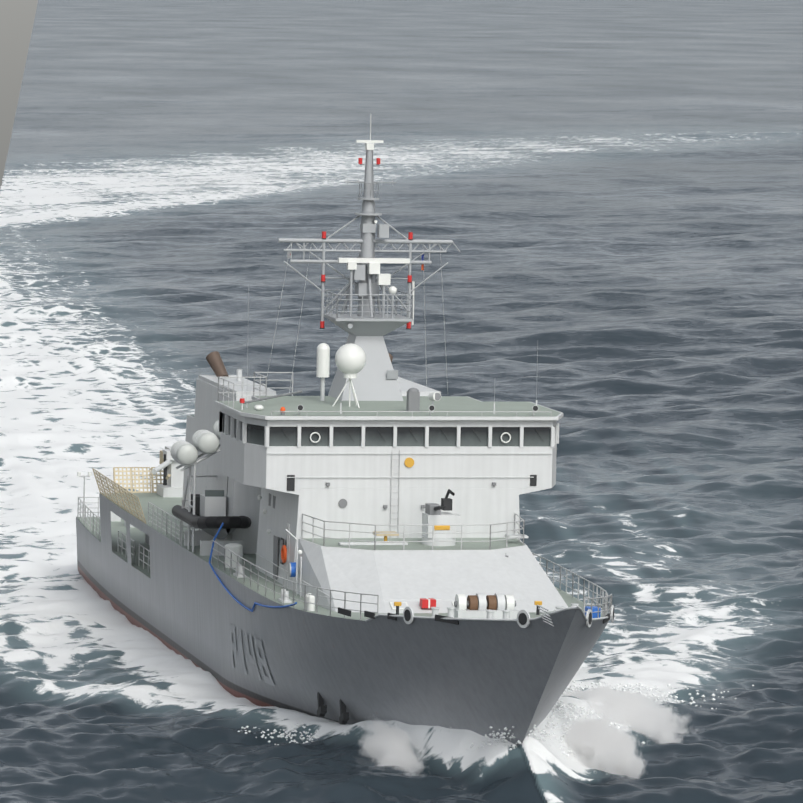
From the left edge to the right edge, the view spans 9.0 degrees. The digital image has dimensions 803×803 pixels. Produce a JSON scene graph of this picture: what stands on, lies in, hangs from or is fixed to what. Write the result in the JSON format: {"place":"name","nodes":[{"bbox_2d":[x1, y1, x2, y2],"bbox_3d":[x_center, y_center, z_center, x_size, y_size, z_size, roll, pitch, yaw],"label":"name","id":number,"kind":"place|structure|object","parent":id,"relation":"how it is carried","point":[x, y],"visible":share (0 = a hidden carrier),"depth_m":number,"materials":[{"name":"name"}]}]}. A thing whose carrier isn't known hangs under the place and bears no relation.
{"place":"outdoors","nodes":[
{"label":"outdoors","id":0,"kind":"place"},
{"bbox_2d":[0,0,697,778],"label":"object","id":1,"kind":"structure","parent":0,"point":[608,751],"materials":[{"name":"white liquid"}]},
{"bbox_2d":[0,0,802,802],"bbox_3d":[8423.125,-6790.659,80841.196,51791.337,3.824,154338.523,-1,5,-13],"label":"sea","id":2,"kind":"structure","parent":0,"point":[606,196],"depth_m":488.86,"materials":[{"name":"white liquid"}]},
{"bbox_2d":[76,117,613,745],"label":"ship","id":3,"kind":"object","parent":2,"relation":"on","point":[350,549],"visible":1,"depth_m":223.85,"materials":[{"name":"paint"}]},
{"bbox_2d":[237,680,753,759],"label":"bow spray","id":4,"kind":"object","parent":2,"relation":"on","point":[559,706],"visible":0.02,"depth_m":216.50,"materials":[{"name":"white liquid"}]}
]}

